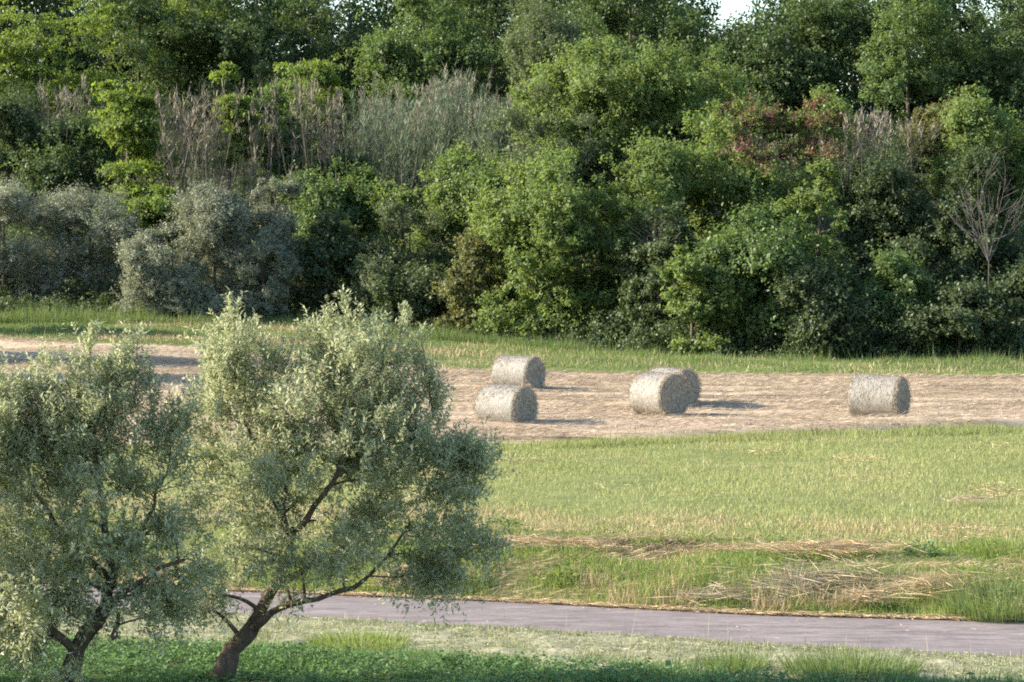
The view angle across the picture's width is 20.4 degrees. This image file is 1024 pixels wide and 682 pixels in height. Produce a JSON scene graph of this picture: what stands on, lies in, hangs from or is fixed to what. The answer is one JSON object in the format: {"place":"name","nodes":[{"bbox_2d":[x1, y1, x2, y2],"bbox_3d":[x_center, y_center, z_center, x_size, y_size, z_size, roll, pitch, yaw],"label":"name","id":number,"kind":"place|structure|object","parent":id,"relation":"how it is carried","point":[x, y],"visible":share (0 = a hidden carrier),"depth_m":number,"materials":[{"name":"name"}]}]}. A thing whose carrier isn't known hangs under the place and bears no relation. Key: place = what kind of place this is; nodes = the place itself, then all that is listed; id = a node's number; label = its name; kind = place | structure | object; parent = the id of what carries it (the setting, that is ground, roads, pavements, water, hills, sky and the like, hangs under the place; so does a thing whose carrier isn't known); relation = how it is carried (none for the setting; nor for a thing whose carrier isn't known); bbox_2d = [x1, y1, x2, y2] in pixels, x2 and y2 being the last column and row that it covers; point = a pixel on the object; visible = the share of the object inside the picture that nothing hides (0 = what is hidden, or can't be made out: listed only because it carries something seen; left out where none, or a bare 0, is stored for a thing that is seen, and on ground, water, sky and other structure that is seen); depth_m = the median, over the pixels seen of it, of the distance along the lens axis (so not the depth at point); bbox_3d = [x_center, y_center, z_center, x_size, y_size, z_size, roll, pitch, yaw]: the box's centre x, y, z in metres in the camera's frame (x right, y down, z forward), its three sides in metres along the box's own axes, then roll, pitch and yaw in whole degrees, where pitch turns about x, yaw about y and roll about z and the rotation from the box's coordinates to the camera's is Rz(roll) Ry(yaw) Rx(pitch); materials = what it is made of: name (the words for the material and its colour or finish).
{"place":"outdoors","nodes":[
{"label":"outdoors","id":0,"kind":"place"},
{"bbox_2d":[0,646,835,681],"bbox_3d":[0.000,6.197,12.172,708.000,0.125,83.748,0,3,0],"label":"clover patch","id":1,"kind":"object","parent":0,"point":[382,678],"visible":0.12,"depth_m":41.52,"materials":[{"name":"plant"}]},
{"bbox_2d":[0,318,254,681],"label":"olive tree","id":2,"kind":"object","parent":1,"relation":"on","point":[61,418],"visible":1,"depth_m":38.42,"materials":[{"name":"green plant"}]},
{"bbox_2d":[142,284,519,681],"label":"olive tree","id":3,"kind":"object","parent":1,"relation":"on","point":[380,406],"visible":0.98,"depth_m":39.89,"materials":[{"name":"green plant"}]},
{"bbox_2d":[0,628,1023,681],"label":"clover","id":4,"kind":"object","parent":1,"relation":"on","point":[260,656],"visible":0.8,"depth_m":41.12,"materials":[{"name":"green plant"}]},
{"bbox_2d":[0,321,1021,376],"bbox_3d":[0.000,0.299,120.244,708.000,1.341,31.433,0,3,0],"label":"field margin","id":5,"kind":"object","parent":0,"point":[429,357],"visible":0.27,"depth_m":118.28,"materials":[{"name":"green plant"}]},
{"bbox_2d":[0,303,1023,376],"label":"margin grass","id":6,"kind":"structure","parent":5,"relation":"on","point":[674,362],"depth_m":118.69,"materials":[{"name":"green plant"}]},
{"bbox_2d":[0,417,1023,551],"bbox_3d":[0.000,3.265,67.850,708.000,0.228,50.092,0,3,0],"label":"grass field","id":7,"kind":"structure","parent":0,"point":[627,479],"depth_m":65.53,"materials":[{"name":"green plant"}]},
{"bbox_2d":[0,336,1023,447],"bbox_3d":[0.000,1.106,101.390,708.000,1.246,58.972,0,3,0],"label":"stubble field","id":8,"kind":"structure","parent":0,"point":[1002,420],"depth_m":90.83,"materials":[{"name":"beige plant"}]},
{"bbox_2d":[473,380,540,422],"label":"round bale","id":9,"kind":"object","parent":8,"relation":"on","point":[506,403],"visible":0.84,"depth_m":82.53,"materials":[{"name":"plant"}]},
{"bbox_2d":[489,353,546,390],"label":"round bale","id":10,"kind":"object","parent":8,"relation":"on","point":[515,370],"visible":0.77,"depth_m":99.32,"materials":[{"name":"plant"}]},
{"bbox_2d":[627,369,692,415],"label":"round bale","id":11,"kind":"object","parent":8,"relation":"on","point":[666,393],"visible":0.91,"depth_m":87.34,"materials":[{"name":"plant"}]},
{"bbox_2d":[647,365,703,406],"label":"round bale","id":12,"kind":"object","parent":8,"relation":"on","point":[692,378],"visible":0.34,"depth_m":91.41,"materials":[{"name":"plant"}]},
{"bbox_2d":[846,373,911,417],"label":"round bale","id":13,"kind":"object","parent":8,"relation":"on","point":[876,394],"visible":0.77,"depth_m":86.20,"materials":[{"name":"plant"}]},
{"bbox_2d":[0,142,1023,360],"bbox_3d":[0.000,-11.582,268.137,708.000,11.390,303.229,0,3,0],"label":"hillside","id":14,"kind":"structure","parent":0,"point":[416,254],"depth_m":153.62,"materials":[{"name":"green plant"}]},
{"bbox_2d":[0,172,67,300],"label":"shrub","id":15,"kind":"object","parent":14,"relation":"on","point":[14,206],"visible":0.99,"depth_m":139.56,"materials":[{"name":"green plant"}]},
{"bbox_2d":[0,79,94,218],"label":"tree","id":16,"kind":"object","parent":14,"relation":"on","point":[14,117],"visible":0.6,"depth_m":154.48,"materials":[{"name":"green plant"}]},
{"bbox_2d":[0,106,137,228],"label":"tree","id":17,"kind":"object","parent":14,"relation":"on","point":[84,141],"visible":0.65,"depth_m":152.71,"materials":[{"name":"green plant"}]},
{"bbox_2d":[9,166,148,301],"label":"shrub","id":18,"kind":"object","parent":14,"relation":"on","point":[63,211],"visible":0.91,"depth_m":140.33,"materials":[{"name":"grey plant"}]},
{"bbox_2d":[0,0,161,148],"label":"tree","id":19,"kind":"object","parent":14,"relation":"on","point":[10,57],"visible":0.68,"depth_m":174.29,"materials":[{"name":"green plant"}]},
{"bbox_2d":[45,79,190,249],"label":"tree","id":20,"kind":"object","parent":14,"relation":"on","point":[126,129],"visible":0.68,"depth_m":150.37,"materials":[{"name":"green plant"}]},
{"bbox_2d":[91,183,186,266],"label":"shrub","id":21,"kind":"object","parent":14,"relation":"on","point":[152,206],"visible":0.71,"depth_m":140.95,"materials":[{"name":"green plant"}]},
{"bbox_2d":[69,0,231,148],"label":"tree","id":22,"kind":"object","parent":14,"relation":"on","point":[156,16],"visible":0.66,"depth_m":180.05,"materials":[{"name":"green plant"}]},
{"bbox_2d":[108,215,244,320],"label":"shrub","id":23,"kind":"object","parent":14,"relation":"on","point":[146,268],"visible":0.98,"depth_m":134.52,"materials":[{"name":"green plant"}]},
{"bbox_2d":[103,0,261,135],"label":"tree","id":24,"kind":"object","parent":14,"relation":"on","point":[182,7],"visible":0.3,"depth_m":182.06,"materials":[{"name":"green plant"}]},
{"bbox_2d":[164,169,257,295],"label":"shrub","id":25,"kind":"object","parent":14,"relation":"on","point":[212,222],"visible":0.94,"depth_m":136.42,"materials":[{"name":"green plant"}]},
{"bbox_2d":[207,61,274,205],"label":"tree","id":26,"kind":"object","parent":14,"relation":"on","point":[242,111],"visible":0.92,"depth_m":150.48,"materials":[{"name":"green plant"}]},
{"bbox_2d":[154,71,367,211],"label":"reed bed","id":27,"kind":"object","parent":14,"relation":"on","point":[201,137],"visible":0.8,"depth_m":150.09,"materials":[{"name":"grey plant"}]},
{"bbox_2d":[219,221,305,317],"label":"shrub","id":28,"kind":"object","parent":14,"relation":"on","point":[279,263],"visible":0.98,"depth_m":136.00,"materials":[{"name":"green plant"}]},
{"bbox_2d":[168,0,359,149],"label":"tree","id":29,"kind":"object","parent":14,"relation":"on","point":[236,31],"visible":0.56,"depth_m":179.01,"materials":[{"name":"green plant"}]},
{"bbox_2d":[246,170,305,315],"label":"shrub","id":30,"kind":"object","parent":14,"relation":"on","point":[282,217],"visible":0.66,"depth_m":137.91,"materials":[{"name":"green plant"}]},
{"bbox_2d":[238,76,330,215],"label":"tree","id":31,"kind":"object","parent":14,"relation":"on","point":[278,99],"visible":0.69,"depth_m":151.63,"materials":[{"name":"green plant"}]},
{"bbox_2d":[254,57,383,165],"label":"tree","id":32,"kind":"object","parent":14,"relation":"on","point":[322,67],"visible":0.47,"depth_m":168.00,"materials":[{"name":"green plant"}]},
{"bbox_2d":[272,202,384,318],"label":"shrub","id":33,"kind":"object","parent":14,"relation":"on","point":[320,255],"visible":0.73,"depth_m":137.81,"materials":[{"name":"green plant"}]},
{"bbox_2d":[267,156,410,284],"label":"shrub","id":34,"kind":"object","parent":14,"relation":"on","point":[352,197],"visible":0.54,"depth_m":143.90,"materials":[{"name":"green plant"}]},
{"bbox_2d":[304,142,374,239],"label":"tree","id":35,"kind":"object","parent":14,"relation":"on","point":[345,161],"visible":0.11,"depth_m":151.14,"materials":[{"name":"green plant"}]},
{"bbox_2d":[288,0,413,132],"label":"tree","id":36,"kind":"object","parent":14,"relation":"on","point":[324,53],"visible":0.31,"depth_m":186.69,"materials":[{"name":"green plant"}]},
{"bbox_2d":[331,246,414,324],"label":"shrub","id":37,"kind":"object","parent":14,"relation":"on","point":[360,293],"visible":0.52,"depth_m":135.39,"materials":[{"name":"green plant"}]},
{"bbox_2d":[325,75,433,217],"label":"reed bed","id":38,"kind":"object","parent":14,"relation":"on","point":[367,141],"visible":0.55,"depth_m":154.32,"materials":[{"name":"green plant"}]},
{"bbox_2d":[356,170,439,260],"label":"shrub","id":39,"kind":"object","parent":14,"relation":"on","point":[384,189],"visible":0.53,"depth_m":142.97,"materials":[{"name":"green plant"}]},
{"bbox_2d":[352,192,462,318],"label":"shrub","id":40,"kind":"object","parent":14,"relation":"on","point":[393,253],"visible":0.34,"depth_m":137.97,"materials":[{"name":"green plant"}]},
{"bbox_2d":[359,243,474,327],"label":"shrub","id":41,"kind":"object","parent":14,"relation":"on","point":[417,284],"visible":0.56,"depth_m":133.54,"materials":[{"name":"green plant"}]},
{"bbox_2d":[331,0,508,148],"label":"tree","id":42,"kind":"object","parent":14,"relation":"on","point":[389,58],"visible":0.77,"depth_m":169.51,"materials":[{"name":"green plant"}]},
{"bbox_2d":[389,127,488,257],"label":"shrub","id":43,"kind":"object","parent":14,"relation":"on","point":[456,225],"visible":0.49,"depth_m":139.19,"materials":[{"name":"green plant"}]},
{"bbox_2d":[384,56,502,231],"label":"reed bed","id":44,"kind":"object","parent":14,"relation":"on","point":[441,111],"visible":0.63,"depth_m":149.66,"materials":[{"name":"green plant"}]},
{"bbox_2d":[423,214,523,334],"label":"shrub","id":45,"kind":"object","parent":14,"relation":"on","point":[476,262],"visible":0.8,"depth_m":131.52,"materials":[{"name":"green plant"}]},
{"bbox_2d":[412,0,545,147],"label":"tree","id":46,"kind":"object","parent":14,"relation":"on","point":[494,17],"visible":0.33,"depth_m":174.00,"materials":[{"name":"green plant"}]},
{"bbox_2d":[403,125,573,308],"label":"tree","id":47,"kind":"object","parent":14,"relation":"on","point":[470,174],"visible":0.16,"depth_m":138.36,"materials":[{"name":"green plant"}]},
{"bbox_2d":[456,89,528,164],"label":"reed bed","id":48,"kind":"object","parent":14,"relation":"on","point":[498,138],"visible":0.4,"depth_m":147.00,"materials":[{"name":"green plant"}]},
{"bbox_2d":[0,107,1023,360],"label":"undergrowth","id":49,"kind":"object","parent":14,"relation":"on","point":[614,325],"visible":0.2,"depth_m":136.25,"materials":[{"name":"green plant"}]},
{"bbox_2d":[12,71,109,156],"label":"reed bed","id":50,"kind":"object","parent":49,"relation":"on","point":[65,94],"visible":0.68,"depth_m":155.94,"materials":[{"name":"grey plant"}]},
{"bbox_2d":[0,0,1023,161],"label":"wood beyond","id":51,"kind":"object","parent":14,"relation":"on","point":[373,15],"visible":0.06,"depth_m":188.05,"materials":[{"name":"green plant"}]},
{"bbox_2d":[0,278,1023,362],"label":"tall meadow grass","id":52,"kind":"structure","parent":14,"relation":"on","point":[438,333],"depth_m":131.97,"materials":[{"name":"green plant"}]},
{"bbox_2d":[463,76,627,304],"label":"tree","id":53,"kind":"object","parent":14,"relation":"on","point":[540,130],"visible":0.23,"depth_m":137.30,"materials":[{"name":"green plant"}]},
{"bbox_2d":[498,0,594,103],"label":"tree","id":54,"kind":"object","parent":14,"relation":"on","point":[529,37],"visible":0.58,"depth_m":145.14,"materials":[{"name":"green plant"}]},
{"bbox_2d":[460,132,700,341],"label":"tree","id":55,"kind":"object","parent":14,"relation":"on","point":[542,218],"visible":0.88,"depth_m":129.26,"materials":[{"name":"green plant"}]},
{"bbox_2d":[504,20,756,232],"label":"tree","id":56,"kind":"object","parent":14,"relation":"on","point":[582,80],"visible":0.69,"depth_m":138.37,"materials":[{"name":"green plant"}]},
{"bbox_2d":[545,0,743,114],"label":"tree","id":57,"kind":"object","parent":14,"relation":"on","point":[600,17],"visible":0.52,"depth_m":167.96,"materials":[{"name":"green plant"}]},
{"bbox_2d":[600,197,699,347],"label":"shrub","id":58,"kind":"object","parent":14,"relation":"on","point":[639,269],"visible":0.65,"depth_m":126.32,"materials":[{"name":"green plant"}]},
{"bbox_2d":[607,30,725,163],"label":"tree","id":59,"kind":"object","parent":14,"relation":"on","point":[683,135],"visible":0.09,"depth_m":142.63,"materials":[{"name":"green plant"}]},
{"bbox_2d":[654,231,758,355],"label":"shrub","id":60,"kind":"object","parent":14,"relation":"on","point":[701,303],"visible":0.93,"depth_m":122.25,"materials":[{"name":"green plant"}]},
{"bbox_2d":[665,0,761,169],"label":"tree","id":61,"kind":"object","parent":14,"relation":"on","point":[698,55],"visible":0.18,"depth_m":163.83,"materials":[{"name":"green plant"}]},
{"bbox_2d":[611,81,871,301],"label":"tree","id":62,"kind":"object","parent":14,"relation":"on","point":[733,186],"visible":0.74,"depth_m":132.26,"materials":[{"name":"green plant"}]},
{"bbox_2d":[681,178,822,353],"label":"tree","id":63,"kind":"object","parent":14,"relation":"on","point":[762,251],"visible":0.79,"depth_m":122.63,"materials":[{"name":"green plant"}]},
{"bbox_2d":[678,0,866,169],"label":"tree","id":64,"kind":"object","parent":14,"relation":"on","point":[770,82],"visible":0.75,"depth_m":161.96,"materials":[{"name":"green plant"}]},
{"bbox_2d":[766,150,854,269],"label":"tree","id":65,"kind":"object","parent":14,"relation":"on","point":[827,171],"visible":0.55,"depth_m":125.83,"materials":[{"name":"green plant"}]},
{"bbox_2d":[755,229,896,358],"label":"shrub","id":66,"kind":"object","parent":14,"relation":"on","point":[823,325],"visible":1,"depth_m":120.76,"materials":[{"name":"green plant"}]},
{"bbox_2d":[773,0,932,168],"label":"tree","id":67,"kind":"object","parent":14,"relation":"on","point":[857,17],"visible":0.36,"depth_m":163.54,"materials":[{"name":"green plant"}]},
{"bbox_2d":[819,104,939,197],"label":"reed bed","id":68,"kind":"object","parent":14,"relation":"on","point":[872,128],"visible":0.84,"depth_m":132.72,"materials":[{"name":"grey plant"}]},
{"bbox_2d":[831,159,940,281],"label":"tree","id":69,"kind":"object","parent":14,"relation":"on","point":[916,186],"visible":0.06,"depth_m":132.40,"materials":[{"name":"green plant"}]},
{"bbox_2d":[826,123,956,328],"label":"tree","id":70,"kind":"object","parent":14,"relation":"on","point":[884,197],"visible":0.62,"depth_m":129.70,"materials":[{"name":"green plant"}]},
{"bbox_2d":[831,236,952,357],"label":"shrub","id":71,"kind":"object","parent":14,"relation":"on","point":[898,276],"visible":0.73,"depth_m":121.46,"materials":[{"name":"green plant"}]},
{"bbox_2d":[846,0,1004,173],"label":"tree","id":72,"kind":"object","parent":14,"relation":"on","point":[938,75],"visible":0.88,"depth_m":158.62,"materials":[{"name":"green plant"}]},
{"bbox_2d":[860,0,1015,122],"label":"tree","id":73,"kind":"object","parent":14,"relation":"on","point":[966,20],"visible":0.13,"depth_m":163.72,"materials":[{"name":"green plant"}]},
{"bbox_2d":[870,262,1023,357],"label":"shrub","id":74,"kind":"object","parent":14,"relation":"on","point":[966,318],"visible":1,"depth_m":119.91,"materials":[{"name":"green plant"}]},
{"bbox_2d":[895,82,1005,284],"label":"tree","id":75,"kind":"object","parent":14,"relation":"on","point":[931,115],"visible":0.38,"depth_m":135.62,"materials":[{"name":"green plant"}]},
{"bbox_2d":[882,117,1023,337],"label":"tree","id":76,"kind":"object","parent":14,"relation":"on","point":[1006,248],"visible":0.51,"depth_m":128.80,"materials":[{"name":"green plant"}]},
{"bbox_2d":[912,80,1023,242],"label":"tree","id":77,"kind":"object","parent":14,"relation":"on","point":[975,110],"visible":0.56,"depth_m":133.18,"materials":[{"name":"green plant"}]},
{"bbox_2d":[934,141,1023,287],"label":"bare tree","id":78,"kind":"object","parent":14,"relation":"on","point":[985,252],"visible":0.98,"depth_m":123.89,"materials":[{"name":"plant"}]},
{"bbox_2d":[949,0,1023,146],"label":"tree","id":79,"kind":"object","parent":14,"relation":"on","point":[1013,23],"visible":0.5,"depth_m":158.89,"materials":[{"name":"green plant"}]},
{"bbox_2d":[974,253,1023,360],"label":"shrub","id":80,"kind":"object","parent":14,"relation":"on","point":[1014,338],"visible":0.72,"depth_m":120.41,"materials":[{"name":"green plant"}]},
{"bbox_2d":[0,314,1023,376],"bbox_3d":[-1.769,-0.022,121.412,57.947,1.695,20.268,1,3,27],"label":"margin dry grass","id":81,"kind":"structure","parent":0,"point":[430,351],"depth_m":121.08,"materials":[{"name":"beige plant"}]},
{"bbox_2d":[0,501,1023,651],"bbox_3d":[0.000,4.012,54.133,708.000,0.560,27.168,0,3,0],"label":"bank","id":82,"kind":"structure","parent":0,"point":[906,557],"depth_m":50.46,"materials":[{"name":"plant"}]},
{"bbox_2d":[348,561,512,589],"bbox_3d":[-1.501,4.126,50.413,2.852,0.524,2.498,2,3,35],"label":"hay heap","id":83,"kind":"object","parent":82,"relation":"on","point":[381,574],"visible":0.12,"depth_m":50.23,"materials":[{"name":"beige plant"}]},
{"bbox_2d":[429,532,670,555],"bbox_3d":[0.615,3.718,52.113,5.232,0.490,1.768,0,3,0],"label":"hay heap","id":84,"kind":"object","parent":82,"relation":"on","point":[549,540],"visible":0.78,"depth_m":52.09,"materials":[{"name":"beige plant"}]},
{"bbox_2d":[544,561,585,587],"bbox_3d":[0.914,4.131,50.073,0.739,0.505,0.744,1,3,26],"label":"weed","id":85,"kind":"object","parent":82,"relation":"on","point":[559,572],"visible":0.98,"depth_m":50.04,"materials":[{"name":"green plant"}]},
{"bbox_2d":[503,529,793,557],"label":"dead weeds","id":86,"kind":"object","parent":82,"relation":"on","point":[623,540],"visible":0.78,"depth_m":53.71,"materials":[{"name":"beige plant"}]},
{"bbox_2d":[605,571,847,608],"bbox_3d":[3.755,4.212,47.971,4.131,0.623,2.401,-1,3,-26],"label":"hay heap","id":87,"kind":"object","parent":82,"relation":"on","point":[720,589],"visible":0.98,"depth_m":48.23,"materials":[{"name":"plant"}]},
{"bbox_2d":[764,558,827,593],"bbox_3d":[4.835,4.007,48.802,1.306,0.693,1.142,1,3,19],"label":"grass tuft","id":88,"kind":"object","parent":82,"relation":"on","point":[808,582],"visible":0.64,"depth_m":48.76,"materials":[{"name":"beige plant"}]},
{"bbox_2d":[656,533,942,560],"bbox_3d":[5.255,3.743,52.058,5.396,0.418,2.374,0,3,0],"label":"hay heap","id":89,"kind":"object","parent":82,"relation":"on","point":[793,546],"visible":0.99,"depth_m":51.91,"materials":[{"name":"beige plant"}]},
{"bbox_2d":[692,553,959,609],"bbox_3d":[5.392,4.128,48.644,5.014,0.817,3.801,0,3,0],"label":"hay heap","id":90,"kind":"object","parent":82,"relation":"on","point":[837,576],"visible":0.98,"depth_m":48.80,"materials":[{"name":"plant"}]},
{"bbox_2d":[812,584,907,609],"bbox_3d":[5.879,4.297,47.586,2.044,0.477,1.330,0,3,0],"label":"hay heap","id":91,"kind":"object","parent":82,"relation":"on","point":[860,596],"visible":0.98,"depth_m":47.57,"materials":[{"name":"beige plant"}]},
{"bbox_2d":[807,566,1022,603],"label":"hay heap","id":92,"kind":"object","parent":82,"relation":"on","point":[909,581],"visible":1,"depth_m":48.25,"materials":[{"name":"beige plant"}]},
{"bbox_2d":[901,538,944,557],"bbox_3d":[7.517,3.780,52.025,0.825,0.356,0.830,0,3,0],"label":"weed","id":93,"kind":"object","parent":82,"relation":"on","point":[922,549],"visible":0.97,"depth_m":51.98,"materials":[{"name":"green plant"}]},
{"bbox_2d":[936,560,1023,623],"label":"grass tuft","id":94,"kind":"object","parent":82,"relation":"on","point":[970,611],"visible":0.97,"depth_m":47.10,"materials":[{"name":"green plant"}]},
{"bbox_2d":[955,522,1023,558],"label":"grass tuft","id":95,"kind":"object","parent":82,"relation":"on","point":[977,543],"visible":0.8,"depth_m":52.73,"materials":[{"name":"green plant"}]},
{"bbox_2d":[6,595,1023,681],"bbox_3d":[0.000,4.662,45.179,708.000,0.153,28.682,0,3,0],"label":"verge","id":96,"kind":"structure","parent":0,"point":[943,662],"depth_m":44.19,"materials":[{"name":"green plant"}]},
{"bbox_2d":[305,621,413,651],"bbox_3d":[-2.363,4.501,44.045,1.746,0.508,1.748,0,3,0],"label":"grass tuft","id":97,"kind":"object","parent":96,"relation":"on","point":[364,638],"visible":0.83,"depth_m":44.04,"materials":[{"name":"green plant"}]},
{"bbox_2d":[692,645,775,673],"bbox_3d":[3.291,4.602,41.817,1.327,0.511,1.214,0,3,0],"label":"grass tuft","id":98,"kind":"object","parent":96,"relation":"on","point":[736,663],"visible":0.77,"depth_m":41.74,"materials":[{"name":"green plant"}]},
{"bbox_2d":[772,637,926,681],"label":"grass tuft","id":99,"kind":"object","parent":96,"relation":"on","point":[802,663],"visible":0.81,"depth_m":41.41,"materials":[{"name":"green plant"}]},
{"bbox_2d":[21,584,1023,656],"bbox_3d":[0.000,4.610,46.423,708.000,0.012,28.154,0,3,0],"label":"road","id":100,"kind":"structure","parent":0,"point":[962,636],"depth_m":46.39,"materials":[{"name":"grey asphalt"}]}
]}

